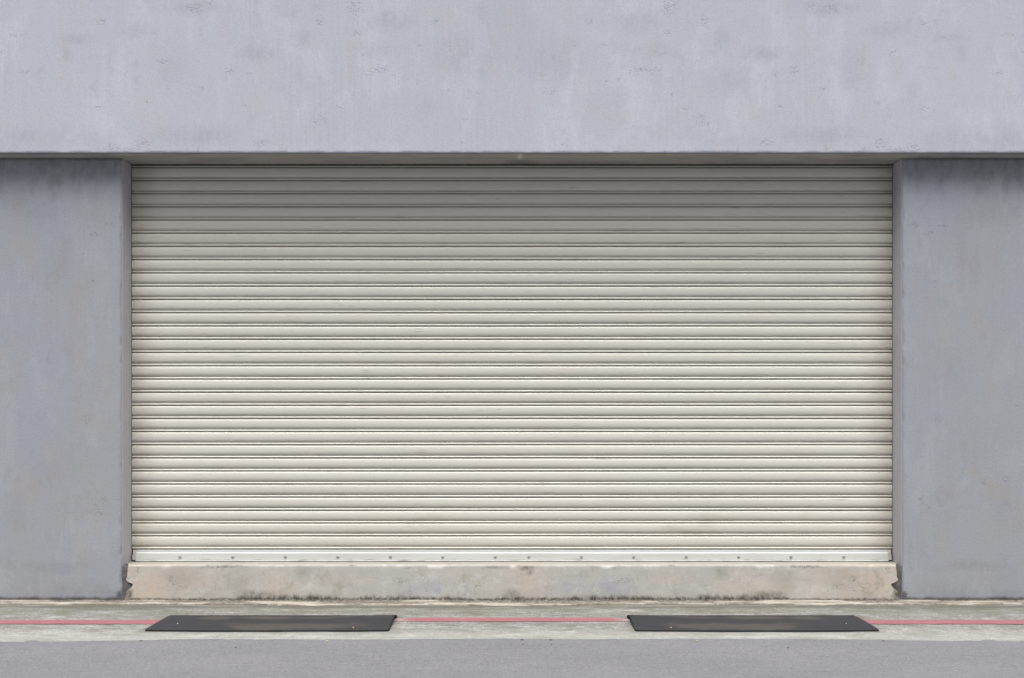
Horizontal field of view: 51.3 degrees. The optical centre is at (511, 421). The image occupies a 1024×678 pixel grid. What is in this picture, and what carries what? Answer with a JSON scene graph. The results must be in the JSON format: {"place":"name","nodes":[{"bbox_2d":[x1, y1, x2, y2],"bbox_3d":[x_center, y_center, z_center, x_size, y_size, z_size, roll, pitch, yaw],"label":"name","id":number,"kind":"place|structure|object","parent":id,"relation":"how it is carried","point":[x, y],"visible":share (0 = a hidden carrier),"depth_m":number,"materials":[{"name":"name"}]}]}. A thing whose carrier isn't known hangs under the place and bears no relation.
{"place":"outdoors","nodes":[
{"label":"outdoors","id":0,"kind":"place"},
{"bbox_2d":[0,638,1023,677],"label":"road","id":1,"kind":"structure","parent":0,"point":[537,658],"depth_m":6.05,"materials":[{"name":"grey asphalt"}]},
{"bbox_2d":[0,599,1023,641],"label":"pavement","id":2,"kind":"structure","parent":0,"point":[420,608],"depth_m":7.47,"materials":[{"name":"concrete"}]},
{"bbox_2d":[145,615,396,631],"bbox_3d":[-1.579,1.332,7.118,1.570,0.040,0.532,0,0,0],"label":"rubber mat","id":3,"kind":"object","parent":2,"relation":"on","point":[281,623],"visible":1,"depth_m":7.05,"materials":[{"name":"black rubber"}]},
{"bbox_2d":[8,600,1014,676],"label":"grit","id":4,"kind":"object","parent":2,"relation":"on","point":[475,627],"visible":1,"depth_m":7.07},
{"bbox_2d":[0,0,1023,599],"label":"garage building","id":5,"kind":"structure","parent":2,"relation":"on","point":[98,98],"depth_m":7.85,"materials":[{"name":"paint"}]},
{"bbox_2d":[131,164,892,560],"bbox_3d":[0.000,-0.492,8.229,5.859,3.134,0.093,0,0,0],"label":"roller shutter","id":6,"kind":"object","parent":5,"relation":"attached to","point":[329,336],"visible":0.99,"depth_m":8.20,"materials":[{"name":"beige paint"}]},
{"bbox_2d":[122,561,901,599],"bbox_3d":[0.000,1.218,8.251,5.856,0.284,0.498,0,0,0],"label":"concrete step","id":7,"kind":"object","parent":2,"relation":"on","point":[512,580],"visible":0.97,"depth_m":8.00,"materials":[{"name":"beige concrete"}]},
{"bbox_2d":[0,617,1023,623],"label":"painted line","id":8,"kind":"object","parent":2,"relation":"on","point":[578,619],"visible":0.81,"depth_m":7.22,"materials":[{"name":"red paint"}]},
{"bbox_2d":[627,615,878,631],"bbox_3d":[1.579,1.332,7.117,1.570,0.041,0.532,0,0,0],"label":"rubber mat","id":9,"kind":"object","parent":2,"relation":"on","point":[742,623],"visible":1,"depth_m":7.05,"materials":[{"name":"black rubber"}]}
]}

